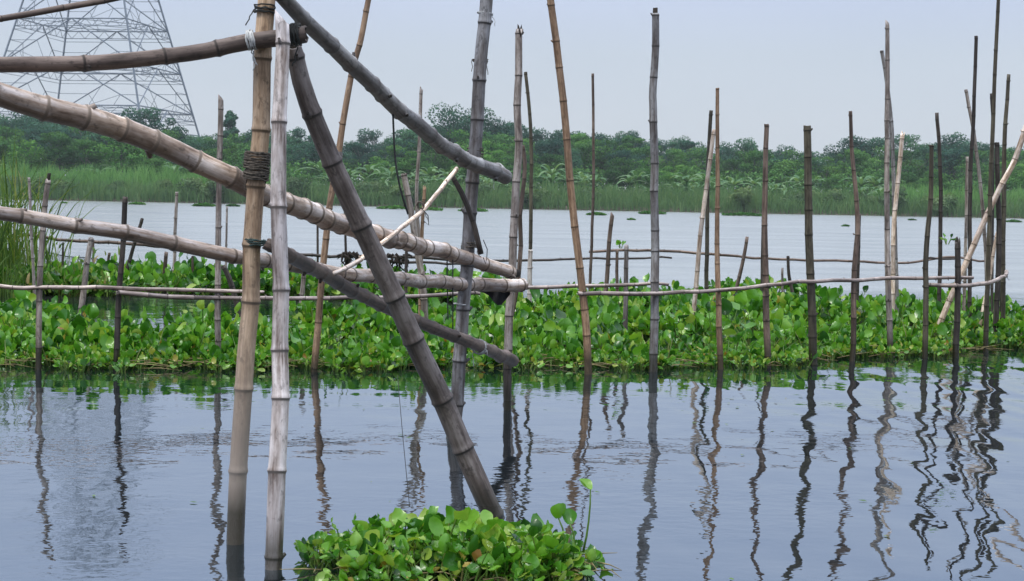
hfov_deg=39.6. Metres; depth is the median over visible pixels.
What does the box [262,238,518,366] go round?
bamboo brace
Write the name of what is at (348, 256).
hanging weed
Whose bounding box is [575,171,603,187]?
banana plant
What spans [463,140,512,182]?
bank tree
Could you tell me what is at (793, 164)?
bank tree
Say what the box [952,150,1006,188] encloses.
bank tree
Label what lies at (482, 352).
cord tie
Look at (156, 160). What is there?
bank tree
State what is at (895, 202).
bamboo pole
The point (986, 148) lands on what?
bank tree
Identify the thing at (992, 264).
bamboo pole
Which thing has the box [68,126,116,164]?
bank tree
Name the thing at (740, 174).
bank tree
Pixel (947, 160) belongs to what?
bank tree
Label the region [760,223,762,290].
bamboo pole
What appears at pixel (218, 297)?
bamboo rail
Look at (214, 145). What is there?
bank tree
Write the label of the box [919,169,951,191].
bank tree
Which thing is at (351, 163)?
bank tree
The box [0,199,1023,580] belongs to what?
water
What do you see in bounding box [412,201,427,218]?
cord tie
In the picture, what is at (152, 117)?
bank tree
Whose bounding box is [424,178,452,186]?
banana plant
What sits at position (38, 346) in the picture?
bamboo pole
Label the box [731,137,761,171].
bank tree
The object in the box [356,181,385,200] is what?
bank shrub
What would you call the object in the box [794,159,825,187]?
bank tree
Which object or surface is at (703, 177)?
banana plant
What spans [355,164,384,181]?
banana plant
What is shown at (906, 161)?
bank tree
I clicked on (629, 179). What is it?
banana plant
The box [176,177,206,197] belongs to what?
bank shrub
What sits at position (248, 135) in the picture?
bank tree
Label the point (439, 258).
bamboo rail
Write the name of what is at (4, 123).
bank tree
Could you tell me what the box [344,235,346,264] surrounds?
bamboo stake
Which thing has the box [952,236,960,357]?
bamboo pole
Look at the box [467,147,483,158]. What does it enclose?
rope lashing
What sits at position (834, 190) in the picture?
bank shrub
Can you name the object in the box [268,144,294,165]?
bank tree
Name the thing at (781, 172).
bank tree
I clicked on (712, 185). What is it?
banana plant
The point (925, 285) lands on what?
bamboo pole
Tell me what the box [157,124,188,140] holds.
bank tree
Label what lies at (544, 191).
bank shrub
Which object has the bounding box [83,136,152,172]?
bank tree
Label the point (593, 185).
bamboo pole
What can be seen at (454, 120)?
bank tree
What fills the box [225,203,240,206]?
floating weed
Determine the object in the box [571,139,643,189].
bank tree
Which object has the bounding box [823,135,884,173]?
bank tree
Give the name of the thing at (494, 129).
bank tree
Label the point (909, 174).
bank tree
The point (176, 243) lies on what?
bamboo beam
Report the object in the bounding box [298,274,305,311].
bamboo stake
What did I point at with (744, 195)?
bank shrub
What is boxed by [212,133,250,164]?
bank tree
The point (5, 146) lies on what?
bank tree
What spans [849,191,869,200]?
bank shrub
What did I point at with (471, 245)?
cord tie
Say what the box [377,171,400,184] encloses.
banana plant
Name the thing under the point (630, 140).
bank tree
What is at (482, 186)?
bank shrub
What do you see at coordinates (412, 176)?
banana plant
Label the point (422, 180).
banana plant
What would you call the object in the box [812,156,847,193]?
bank tree
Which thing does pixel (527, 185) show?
bank shrub
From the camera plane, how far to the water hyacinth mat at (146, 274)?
20.24 m
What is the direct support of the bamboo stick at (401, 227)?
on the bamboo brace at (323, 273)
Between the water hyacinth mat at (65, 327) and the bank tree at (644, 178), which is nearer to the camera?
the water hyacinth mat at (65, 327)
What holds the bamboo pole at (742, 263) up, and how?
on the water
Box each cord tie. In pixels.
[244,238,265,245]
[245,3,275,24]
[245,29,257,70]
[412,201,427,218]
[461,242,480,256]
[471,339,487,366]
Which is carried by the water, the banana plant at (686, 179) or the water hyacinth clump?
the water hyacinth clump
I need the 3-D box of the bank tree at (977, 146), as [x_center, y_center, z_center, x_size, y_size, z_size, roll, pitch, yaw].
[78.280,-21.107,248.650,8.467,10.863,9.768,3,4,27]
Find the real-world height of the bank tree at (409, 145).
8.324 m
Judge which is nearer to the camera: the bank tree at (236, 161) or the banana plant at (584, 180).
the banana plant at (584, 180)
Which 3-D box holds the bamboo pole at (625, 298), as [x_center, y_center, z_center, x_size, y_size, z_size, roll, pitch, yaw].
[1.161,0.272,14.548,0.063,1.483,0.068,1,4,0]
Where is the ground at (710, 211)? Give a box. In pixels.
[0,192,1021,217]
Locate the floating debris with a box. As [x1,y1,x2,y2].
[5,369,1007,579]
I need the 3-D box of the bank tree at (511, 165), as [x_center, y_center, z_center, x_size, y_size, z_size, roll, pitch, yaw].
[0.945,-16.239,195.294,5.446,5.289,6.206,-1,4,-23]
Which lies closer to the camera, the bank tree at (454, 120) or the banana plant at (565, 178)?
the banana plant at (565, 178)
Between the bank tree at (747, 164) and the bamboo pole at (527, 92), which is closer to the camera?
the bamboo pole at (527, 92)
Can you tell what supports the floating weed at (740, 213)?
on the water
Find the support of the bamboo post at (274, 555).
on the water
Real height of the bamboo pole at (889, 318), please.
3.726 m
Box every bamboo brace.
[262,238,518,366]
[275,0,511,183]
[289,45,504,518]
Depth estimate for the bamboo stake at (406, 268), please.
18.01 m
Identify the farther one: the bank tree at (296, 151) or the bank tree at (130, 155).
the bank tree at (296, 151)
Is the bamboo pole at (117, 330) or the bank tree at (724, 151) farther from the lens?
the bank tree at (724, 151)
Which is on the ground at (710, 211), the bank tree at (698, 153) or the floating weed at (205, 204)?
the bank tree at (698, 153)
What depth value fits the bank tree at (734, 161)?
213.45 m
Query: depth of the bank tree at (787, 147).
254.61 m
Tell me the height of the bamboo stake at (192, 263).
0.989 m
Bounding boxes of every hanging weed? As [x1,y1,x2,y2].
[337,251,361,267]
[386,253,412,271]
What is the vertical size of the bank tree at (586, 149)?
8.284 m
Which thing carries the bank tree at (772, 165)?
on the ground at (710, 211)
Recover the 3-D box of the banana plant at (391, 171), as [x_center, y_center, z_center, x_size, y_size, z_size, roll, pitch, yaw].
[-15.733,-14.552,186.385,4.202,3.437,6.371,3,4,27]
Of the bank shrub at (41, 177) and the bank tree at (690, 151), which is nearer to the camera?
the bank shrub at (41, 177)
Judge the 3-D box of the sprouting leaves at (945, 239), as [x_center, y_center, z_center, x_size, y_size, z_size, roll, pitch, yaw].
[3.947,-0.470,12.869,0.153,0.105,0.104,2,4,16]
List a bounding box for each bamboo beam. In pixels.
[0,26,308,72]
[0,82,520,278]
[0,206,528,292]
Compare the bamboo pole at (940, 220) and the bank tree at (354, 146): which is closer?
the bamboo pole at (940, 220)
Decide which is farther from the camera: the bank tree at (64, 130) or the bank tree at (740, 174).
the bank tree at (64, 130)
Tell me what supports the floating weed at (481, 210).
on the water
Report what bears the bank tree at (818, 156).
on the ground at (710, 211)
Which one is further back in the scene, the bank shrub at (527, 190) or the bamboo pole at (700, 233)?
the bank shrub at (527, 190)
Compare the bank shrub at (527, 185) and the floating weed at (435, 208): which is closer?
the floating weed at (435, 208)
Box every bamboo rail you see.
[0,284,263,293]
[29,233,158,247]
[116,290,479,300]
[301,253,671,261]
[364,259,459,264]
[526,282,668,289]
[577,276,973,296]
[589,249,983,263]
[929,270,1008,287]
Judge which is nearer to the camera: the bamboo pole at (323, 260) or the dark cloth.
the dark cloth
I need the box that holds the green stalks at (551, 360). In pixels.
[0,317,1022,368]
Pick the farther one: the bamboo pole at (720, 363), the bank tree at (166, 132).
the bank tree at (166, 132)
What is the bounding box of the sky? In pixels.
[0,0,1023,191]
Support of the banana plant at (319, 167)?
on the ground at (710, 211)
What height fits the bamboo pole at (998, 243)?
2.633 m
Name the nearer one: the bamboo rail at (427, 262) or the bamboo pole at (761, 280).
the bamboo pole at (761, 280)
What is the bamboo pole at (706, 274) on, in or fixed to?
on the water
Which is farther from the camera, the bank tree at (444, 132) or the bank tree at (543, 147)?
the bank tree at (444, 132)
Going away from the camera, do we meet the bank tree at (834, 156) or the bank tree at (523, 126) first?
the bank tree at (834, 156)
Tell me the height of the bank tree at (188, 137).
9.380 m
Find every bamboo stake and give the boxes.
[27,177,35,294]
[61,242,63,266]
[126,218,143,269]
[161,252,167,291]
[172,192,177,272]
[191,256,193,272]
[221,265,240,316]
[225,206,227,266]
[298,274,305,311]
[316,225,318,261]
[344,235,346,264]
[404,251,407,300]
[527,249,532,301]
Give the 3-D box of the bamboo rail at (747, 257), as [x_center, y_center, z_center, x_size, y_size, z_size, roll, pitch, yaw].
[3.989,-0.489,20.607,5.754,0.162,0.058,1,4,0]
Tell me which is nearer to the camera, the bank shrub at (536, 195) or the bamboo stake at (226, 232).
the bamboo stake at (226, 232)
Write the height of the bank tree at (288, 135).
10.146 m
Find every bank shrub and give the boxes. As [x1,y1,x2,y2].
[4,176,27,191]
[13,178,27,184]
[24,176,51,192]
[52,180,76,195]
[105,180,123,194]
[154,178,172,195]
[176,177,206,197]
[199,179,227,199]
[286,175,312,197]
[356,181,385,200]
[357,181,373,199]
[389,181,410,199]
[408,179,422,200]
[429,185,452,203]
[478,182,493,199]
[519,191,533,204]
[520,183,539,189]
[524,187,541,203]
[527,189,539,200]
[539,188,560,205]
[726,185,754,208]
[818,192,844,204]
[828,188,841,194]
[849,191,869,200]
[878,186,907,207]
[926,192,957,214]
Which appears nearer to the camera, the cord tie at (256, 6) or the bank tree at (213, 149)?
the cord tie at (256, 6)
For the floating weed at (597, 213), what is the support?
on the water
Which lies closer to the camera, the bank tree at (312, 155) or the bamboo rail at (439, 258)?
the bamboo rail at (439, 258)
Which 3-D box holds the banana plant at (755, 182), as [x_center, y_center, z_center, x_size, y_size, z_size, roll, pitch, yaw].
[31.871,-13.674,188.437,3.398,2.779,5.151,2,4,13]
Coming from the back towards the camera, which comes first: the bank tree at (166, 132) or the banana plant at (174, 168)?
the bank tree at (166, 132)
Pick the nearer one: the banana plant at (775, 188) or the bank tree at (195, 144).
the banana plant at (775, 188)
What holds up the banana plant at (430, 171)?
on the ground at (710, 211)
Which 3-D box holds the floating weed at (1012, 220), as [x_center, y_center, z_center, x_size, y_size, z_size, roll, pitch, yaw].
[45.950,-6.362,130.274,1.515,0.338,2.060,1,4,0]
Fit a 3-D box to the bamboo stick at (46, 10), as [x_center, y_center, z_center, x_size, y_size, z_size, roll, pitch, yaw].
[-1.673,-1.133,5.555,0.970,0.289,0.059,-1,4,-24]
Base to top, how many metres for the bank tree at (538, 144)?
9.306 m
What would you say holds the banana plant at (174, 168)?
on the ground at (710, 211)
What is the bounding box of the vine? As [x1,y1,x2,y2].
[392,114,408,214]
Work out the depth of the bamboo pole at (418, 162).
13.94 m
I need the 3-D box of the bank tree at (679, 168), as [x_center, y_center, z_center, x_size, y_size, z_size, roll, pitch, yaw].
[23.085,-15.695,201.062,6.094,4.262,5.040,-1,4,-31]
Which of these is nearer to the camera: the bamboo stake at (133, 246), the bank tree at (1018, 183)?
the bamboo stake at (133, 246)
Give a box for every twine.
[447,260,448,319]
[452,260,452,328]
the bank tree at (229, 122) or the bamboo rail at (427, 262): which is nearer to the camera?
the bamboo rail at (427, 262)
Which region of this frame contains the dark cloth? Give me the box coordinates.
[481,291,509,304]
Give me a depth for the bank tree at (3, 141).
194.46 m
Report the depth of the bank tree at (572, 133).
242.40 m
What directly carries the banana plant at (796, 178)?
on the ground at (710, 211)
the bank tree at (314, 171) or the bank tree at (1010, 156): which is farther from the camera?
the bank tree at (1010, 156)
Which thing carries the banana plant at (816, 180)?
on the ground at (710, 211)
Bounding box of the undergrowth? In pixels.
[0,151,1023,196]
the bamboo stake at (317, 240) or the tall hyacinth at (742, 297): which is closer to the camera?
the tall hyacinth at (742, 297)
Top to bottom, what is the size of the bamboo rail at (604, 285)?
0.100 m
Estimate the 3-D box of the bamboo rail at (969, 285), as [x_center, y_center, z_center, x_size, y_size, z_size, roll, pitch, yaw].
[4.804,-0.119,14.578,0.305,0.130,1.910,4,5,42]
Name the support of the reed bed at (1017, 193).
on the ground at (710, 211)
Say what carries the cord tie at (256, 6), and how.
attached to the bamboo post at (243, 386)
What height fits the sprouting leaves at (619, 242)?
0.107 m
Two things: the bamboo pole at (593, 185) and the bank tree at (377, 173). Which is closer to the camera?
the bamboo pole at (593, 185)
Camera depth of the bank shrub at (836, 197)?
174.68 m
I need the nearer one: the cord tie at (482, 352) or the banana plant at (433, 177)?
the cord tie at (482, 352)
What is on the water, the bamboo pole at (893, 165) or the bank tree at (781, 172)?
the bamboo pole at (893, 165)
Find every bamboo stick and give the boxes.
[0,0,119,21]
[333,167,458,275]
[449,171,483,254]
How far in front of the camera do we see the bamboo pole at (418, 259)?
13.57 m
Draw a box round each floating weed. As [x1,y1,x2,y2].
[128,201,145,204]
[191,202,215,206]
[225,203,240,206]
[375,205,404,208]
[419,206,443,210]
[458,208,487,211]
[585,212,606,214]
[638,210,665,213]
[721,211,761,215]
[1006,219,1021,221]
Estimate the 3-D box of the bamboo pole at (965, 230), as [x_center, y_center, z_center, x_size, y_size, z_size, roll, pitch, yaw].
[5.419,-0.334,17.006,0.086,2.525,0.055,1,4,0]
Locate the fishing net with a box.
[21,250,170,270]
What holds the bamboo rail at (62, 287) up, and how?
attached to the bamboo pole at (38, 346)
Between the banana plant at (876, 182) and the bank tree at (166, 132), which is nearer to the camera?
the banana plant at (876, 182)
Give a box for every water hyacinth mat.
[0,251,507,302]
[0,288,532,369]
[495,272,1023,368]
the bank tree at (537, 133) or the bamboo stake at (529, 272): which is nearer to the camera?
the bamboo stake at (529, 272)
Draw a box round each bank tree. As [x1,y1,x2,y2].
[0,116,44,134]
[0,124,27,169]
[0,135,16,163]
[0,140,62,172]
[0,144,14,167]
[5,117,34,156]
[9,112,52,141]
[13,121,63,156]
[20,131,87,173]
[27,116,57,127]
[33,126,82,170]
[58,140,112,173]
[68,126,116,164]
[80,131,125,162]
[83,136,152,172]
[118,106,176,133]
[138,154,171,177]
[156,129,182,173]
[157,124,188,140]
[166,139,212,175]
[178,134,203,144]
[178,166,189,178]
[196,133,216,151]
[196,137,232,161]
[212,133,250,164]
[223,110,239,150]
[224,151,245,170]
[231,141,270,164]
[236,132,251,143]
[249,130,294,146]
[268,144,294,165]
[286,127,311,164]
[286,142,310,176]
[292,142,324,179]
[297,163,319,181]
[303,135,312,179]
[335,141,365,161]
[342,155,362,174]
[344,141,384,177]
[346,140,368,184]
[356,128,386,159]
[360,156,388,181]
[370,140,391,166]
[377,145,407,170]
[380,128,421,164]
[392,150,437,179]
[396,139,429,176]
[404,139,451,177]
[405,102,500,143]
[426,129,503,164]
[432,124,465,142]
[436,146,479,182]
[454,117,528,150]
[461,138,501,181]
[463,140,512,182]
[483,131,538,170]
[496,120,523,186]
[500,138,542,179]
[501,122,536,151]
[502,154,536,183]
[523,126,548,172]
[533,138,557,164]
[533,138,571,168]
[533,153,565,183]
[534,129,574,180]
[556,131,587,153]
[556,132,607,168]
[557,147,583,171]
[559,139,611,178]
[563,168,591,187]
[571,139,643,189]
[587,132,622,171]
[595,138,635,180]
[599,157,633,186]
[603,149,645,190]
[605,130,648,151]
[617,135,643,160]
[621,135,649,164]
[621,159,663,187]
[626,145,678,177]
[648,138,673,188]
[658,149,695,182]
[660,164,698,186]
[664,136,706,157]
[668,139,703,169]
[675,146,724,182]
[677,146,705,165]
[713,141,742,175]
[714,158,741,180]
[723,147,744,176]
[729,172,753,189]
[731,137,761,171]
[731,148,773,182]
[755,158,792,191]
[758,164,791,191]
[759,154,787,168]
[761,149,783,157]
[761,150,821,185]
[770,144,796,158]
[793,169,825,187]
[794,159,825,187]
[799,151,832,183]
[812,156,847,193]
[820,177,839,191]
[822,151,844,174]
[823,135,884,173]
[827,148,874,188]
[845,145,925,184]
[849,168,880,190]
[862,136,897,183]
[863,161,919,186]
[872,149,937,184]
[879,134,927,179]
[901,178,922,189]
[914,142,936,175]
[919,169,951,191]
[924,154,951,181]
[926,131,983,178]
[934,147,986,185]
[941,141,985,151]
[951,163,988,191]
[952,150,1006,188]
[974,147,1023,174]
[978,143,1015,168]
[978,161,1023,189]
[1006,159,1023,192]
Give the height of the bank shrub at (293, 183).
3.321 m
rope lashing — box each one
[243,151,270,190]
[289,22,301,65]
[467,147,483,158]
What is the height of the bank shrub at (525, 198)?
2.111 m
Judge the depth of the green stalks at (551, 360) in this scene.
12.65 m
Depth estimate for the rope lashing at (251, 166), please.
5.92 m
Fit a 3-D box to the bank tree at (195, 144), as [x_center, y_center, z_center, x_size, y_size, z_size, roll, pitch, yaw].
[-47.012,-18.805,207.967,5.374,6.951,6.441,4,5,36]
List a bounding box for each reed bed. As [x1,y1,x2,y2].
[0,157,288,195]
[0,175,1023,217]
[868,179,1023,208]
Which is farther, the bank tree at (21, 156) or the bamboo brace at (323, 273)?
the bank tree at (21, 156)
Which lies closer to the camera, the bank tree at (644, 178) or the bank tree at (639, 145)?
the bank tree at (644, 178)
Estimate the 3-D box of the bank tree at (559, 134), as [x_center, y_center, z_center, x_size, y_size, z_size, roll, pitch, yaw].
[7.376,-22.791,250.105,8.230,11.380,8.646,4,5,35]
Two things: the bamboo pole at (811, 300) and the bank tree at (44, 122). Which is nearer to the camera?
the bamboo pole at (811, 300)
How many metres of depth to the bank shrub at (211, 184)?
171.73 m
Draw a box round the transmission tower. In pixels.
[0,0,199,136]
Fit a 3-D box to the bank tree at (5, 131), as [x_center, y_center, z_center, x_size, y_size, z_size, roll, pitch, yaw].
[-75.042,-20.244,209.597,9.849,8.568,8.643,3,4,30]
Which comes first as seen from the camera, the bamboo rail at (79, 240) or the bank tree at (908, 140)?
the bamboo rail at (79, 240)
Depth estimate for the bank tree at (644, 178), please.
194.27 m
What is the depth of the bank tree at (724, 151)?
238.25 m
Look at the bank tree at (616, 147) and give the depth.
238.95 m
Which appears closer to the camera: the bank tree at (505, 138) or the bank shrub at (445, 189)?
the bank shrub at (445, 189)
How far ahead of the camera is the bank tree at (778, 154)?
254.64 m
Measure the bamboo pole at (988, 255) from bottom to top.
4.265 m
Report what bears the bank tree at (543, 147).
on the ground at (710, 211)
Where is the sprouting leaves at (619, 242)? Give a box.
[616,240,625,247]
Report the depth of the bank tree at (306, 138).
255.40 m
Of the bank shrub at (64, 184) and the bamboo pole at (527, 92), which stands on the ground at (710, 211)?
the bank shrub at (64, 184)
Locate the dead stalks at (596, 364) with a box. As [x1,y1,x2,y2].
[0,344,1019,370]
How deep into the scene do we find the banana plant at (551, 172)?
189.18 m
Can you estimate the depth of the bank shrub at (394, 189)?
172.82 m
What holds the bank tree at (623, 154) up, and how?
on the ground at (710, 211)
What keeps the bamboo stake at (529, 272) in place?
on the water
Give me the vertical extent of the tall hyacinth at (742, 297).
0.473 m
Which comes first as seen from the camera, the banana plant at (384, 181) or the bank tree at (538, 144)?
the banana plant at (384, 181)
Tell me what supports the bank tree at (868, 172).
on the ground at (710, 211)
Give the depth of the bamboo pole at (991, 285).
16.58 m
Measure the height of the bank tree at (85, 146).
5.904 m
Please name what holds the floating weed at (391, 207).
on the water
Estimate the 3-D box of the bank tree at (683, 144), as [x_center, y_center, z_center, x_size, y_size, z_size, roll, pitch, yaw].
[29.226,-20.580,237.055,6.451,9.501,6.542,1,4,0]
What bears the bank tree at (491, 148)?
on the ground at (710, 211)
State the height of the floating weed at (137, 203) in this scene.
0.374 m
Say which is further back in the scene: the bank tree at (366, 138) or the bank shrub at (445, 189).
the bank tree at (366, 138)
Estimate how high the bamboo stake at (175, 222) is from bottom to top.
1.928 m
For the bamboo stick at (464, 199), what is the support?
hanging from the bamboo post at (472, 182)
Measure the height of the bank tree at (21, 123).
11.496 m
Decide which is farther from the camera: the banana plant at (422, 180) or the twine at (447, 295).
the banana plant at (422, 180)
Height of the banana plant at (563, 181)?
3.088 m
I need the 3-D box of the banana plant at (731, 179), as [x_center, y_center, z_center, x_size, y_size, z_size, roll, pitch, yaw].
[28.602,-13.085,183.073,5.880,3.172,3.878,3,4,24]
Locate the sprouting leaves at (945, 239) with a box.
[940,233,955,243]
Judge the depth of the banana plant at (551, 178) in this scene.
184.87 m
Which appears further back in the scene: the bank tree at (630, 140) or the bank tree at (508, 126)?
the bank tree at (508, 126)
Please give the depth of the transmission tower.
299.09 m
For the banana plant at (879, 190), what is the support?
on the ground at (710, 211)
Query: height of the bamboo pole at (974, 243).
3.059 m
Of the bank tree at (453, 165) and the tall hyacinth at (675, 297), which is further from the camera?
the bank tree at (453, 165)
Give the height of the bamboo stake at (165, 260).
1.045 m
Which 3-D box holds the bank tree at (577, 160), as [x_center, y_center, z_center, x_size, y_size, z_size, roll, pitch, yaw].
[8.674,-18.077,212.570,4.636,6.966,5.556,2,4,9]
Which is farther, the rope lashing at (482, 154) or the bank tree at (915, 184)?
the bank tree at (915, 184)
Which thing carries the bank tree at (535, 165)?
on the ground at (710, 211)
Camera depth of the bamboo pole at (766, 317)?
12.76 m
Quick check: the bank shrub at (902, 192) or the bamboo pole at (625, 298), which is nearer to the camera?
the bamboo pole at (625, 298)
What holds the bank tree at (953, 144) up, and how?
on the ground at (710, 211)
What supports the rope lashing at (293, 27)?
attached to the bamboo beam at (194, 52)
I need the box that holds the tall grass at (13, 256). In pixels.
[0,120,102,300]
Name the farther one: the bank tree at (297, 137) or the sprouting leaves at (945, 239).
the bank tree at (297, 137)
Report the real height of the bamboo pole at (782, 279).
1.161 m
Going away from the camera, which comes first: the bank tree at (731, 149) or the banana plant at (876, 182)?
the banana plant at (876, 182)
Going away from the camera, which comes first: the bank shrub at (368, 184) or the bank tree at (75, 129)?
the bank shrub at (368, 184)
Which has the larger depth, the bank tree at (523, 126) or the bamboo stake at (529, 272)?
the bank tree at (523, 126)
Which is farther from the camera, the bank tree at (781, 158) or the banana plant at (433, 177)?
the bank tree at (781, 158)
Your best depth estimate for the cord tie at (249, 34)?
5.82 m
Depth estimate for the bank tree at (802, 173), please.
194.46 m
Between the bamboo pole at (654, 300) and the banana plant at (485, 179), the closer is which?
the bamboo pole at (654, 300)
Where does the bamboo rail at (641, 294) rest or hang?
attached to the bamboo pole at (811, 300)
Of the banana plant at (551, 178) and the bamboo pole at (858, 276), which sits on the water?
the bamboo pole at (858, 276)
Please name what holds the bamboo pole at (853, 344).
on the water
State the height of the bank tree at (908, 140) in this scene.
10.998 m
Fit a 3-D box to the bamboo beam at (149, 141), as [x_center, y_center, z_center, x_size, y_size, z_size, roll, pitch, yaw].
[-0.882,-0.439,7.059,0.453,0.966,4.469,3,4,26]
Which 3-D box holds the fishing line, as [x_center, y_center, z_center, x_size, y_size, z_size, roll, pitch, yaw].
[-0.558,0.734,7.265,0.006,0.399,1.612,1,4,-7]
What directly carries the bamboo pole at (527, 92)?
on the water
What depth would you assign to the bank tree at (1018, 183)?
196.52 m
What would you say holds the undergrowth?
on the ground at (710, 211)
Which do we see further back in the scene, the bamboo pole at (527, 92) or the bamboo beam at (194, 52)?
the bamboo pole at (527, 92)
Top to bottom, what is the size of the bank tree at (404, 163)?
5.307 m
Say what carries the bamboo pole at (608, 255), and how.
on the water
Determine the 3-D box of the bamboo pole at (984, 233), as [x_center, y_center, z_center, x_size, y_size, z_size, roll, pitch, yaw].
[5.507,-0.708,16.780,0.477,3.309,0.058,1,4,0]
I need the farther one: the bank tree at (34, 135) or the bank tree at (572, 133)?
the bank tree at (572, 133)
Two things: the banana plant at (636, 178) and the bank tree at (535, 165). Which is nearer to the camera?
the banana plant at (636, 178)
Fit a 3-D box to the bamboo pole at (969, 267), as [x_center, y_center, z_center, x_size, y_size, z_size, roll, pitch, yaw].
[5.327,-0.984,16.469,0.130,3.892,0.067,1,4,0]
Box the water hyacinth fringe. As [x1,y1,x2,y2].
[0,334,1023,373]
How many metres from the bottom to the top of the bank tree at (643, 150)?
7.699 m
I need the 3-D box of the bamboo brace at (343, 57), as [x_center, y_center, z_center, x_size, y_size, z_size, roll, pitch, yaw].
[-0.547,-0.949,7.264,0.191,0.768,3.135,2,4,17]
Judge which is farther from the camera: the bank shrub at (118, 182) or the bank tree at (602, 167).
the bank tree at (602, 167)
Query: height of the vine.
0.516 m
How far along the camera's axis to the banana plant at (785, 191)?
178.69 m
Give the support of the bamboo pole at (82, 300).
on the water
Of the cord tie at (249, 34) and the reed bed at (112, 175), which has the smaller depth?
the cord tie at (249, 34)
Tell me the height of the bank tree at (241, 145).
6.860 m
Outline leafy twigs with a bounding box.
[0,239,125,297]
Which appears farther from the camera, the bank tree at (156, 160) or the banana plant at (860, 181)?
the bank tree at (156, 160)
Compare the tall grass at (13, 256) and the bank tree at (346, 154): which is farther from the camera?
the bank tree at (346, 154)
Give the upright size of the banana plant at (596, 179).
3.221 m
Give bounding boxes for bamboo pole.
[35,173,50,369]
[77,237,93,315]
[113,196,127,369]
[214,94,223,348]
[310,0,370,371]
[401,173,427,318]
[415,86,422,293]
[418,185,425,315]
[503,24,523,365]
[513,145,526,318]
[524,72,532,284]
[547,0,591,374]
[588,73,594,290]
[603,212,613,302]
[615,249,618,303]
[623,245,628,332]
[648,8,659,371]
[692,129,714,313]
[704,110,712,294]
[714,88,723,369]
[733,237,748,295]
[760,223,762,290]
[762,124,771,367]
[781,268,783,292]
[786,256,793,291]
[803,125,817,365]
[848,111,859,361]
[856,214,860,316]
[880,50,898,312]
[884,20,894,356]
[891,132,904,310]
[922,145,933,357]
[934,125,1023,336]
[935,112,942,301]
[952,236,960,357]
[962,157,968,310]
[964,89,989,313]
[967,36,977,317]
[978,233,995,325]
[983,0,999,351]
[990,93,993,312]
[993,142,1001,333]
[1000,74,1010,318]
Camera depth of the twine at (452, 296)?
8.52 m
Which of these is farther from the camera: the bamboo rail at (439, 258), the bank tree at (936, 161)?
the bank tree at (936, 161)
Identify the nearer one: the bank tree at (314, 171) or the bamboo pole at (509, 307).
the bamboo pole at (509, 307)
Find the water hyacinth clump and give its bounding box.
[280,478,620,580]
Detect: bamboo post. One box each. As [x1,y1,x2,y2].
[226,0,274,544]
[264,10,290,570]
[446,0,492,438]
[503,363,511,409]
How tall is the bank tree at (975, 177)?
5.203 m
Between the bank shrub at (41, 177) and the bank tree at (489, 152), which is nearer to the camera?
the bank shrub at (41, 177)
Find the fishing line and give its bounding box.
[397,375,409,506]
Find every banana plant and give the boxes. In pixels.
[162,162,183,171]
[291,161,324,182]
[346,169,365,178]
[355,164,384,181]
[368,166,404,186]
[371,177,393,185]
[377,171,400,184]
[396,171,431,180]
[413,167,443,182]
[413,177,437,183]
[421,174,445,184]
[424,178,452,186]
[436,168,461,185]
[480,176,501,183]
[535,173,564,185]
[536,163,565,178]
[554,172,574,186]
[555,175,580,181]
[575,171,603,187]
[575,177,600,187]
[581,174,606,182]
[616,170,649,187]
[616,175,646,189]
[664,182,684,194]
[669,172,704,190]
[682,172,725,182]
[710,180,730,186]
[710,181,725,190]
[715,176,756,187]
[743,177,762,187]
[768,182,783,194]
[777,185,801,195]
[782,175,814,192]
[794,175,830,189]
[841,175,874,187]
[864,176,883,195]
[867,188,883,194]
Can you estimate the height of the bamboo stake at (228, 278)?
1.264 m
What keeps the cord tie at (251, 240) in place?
attached to the bamboo post at (243, 386)
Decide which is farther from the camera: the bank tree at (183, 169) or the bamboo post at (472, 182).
the bank tree at (183, 169)
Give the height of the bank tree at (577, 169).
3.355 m
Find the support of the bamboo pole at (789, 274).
on the water
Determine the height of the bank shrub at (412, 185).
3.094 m
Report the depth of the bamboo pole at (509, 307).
12.24 m
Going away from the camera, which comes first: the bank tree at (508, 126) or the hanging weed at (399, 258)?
the hanging weed at (399, 258)
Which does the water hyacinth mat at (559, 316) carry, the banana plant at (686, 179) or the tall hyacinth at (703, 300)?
the tall hyacinth at (703, 300)
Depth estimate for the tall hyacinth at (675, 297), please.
17.09 m
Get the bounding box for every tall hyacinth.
[673,285,685,309]
[679,289,715,316]
[714,292,775,319]
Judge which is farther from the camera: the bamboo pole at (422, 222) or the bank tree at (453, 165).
the bank tree at (453, 165)
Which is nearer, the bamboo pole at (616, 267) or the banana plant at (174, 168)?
the bamboo pole at (616, 267)
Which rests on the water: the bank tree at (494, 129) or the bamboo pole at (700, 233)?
the bamboo pole at (700, 233)
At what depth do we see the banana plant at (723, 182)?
184.12 m
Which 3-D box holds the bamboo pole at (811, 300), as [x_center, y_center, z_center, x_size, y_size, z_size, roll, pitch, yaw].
[2.749,-0.182,13.054,0.236,2.648,0.098,1,4,0]

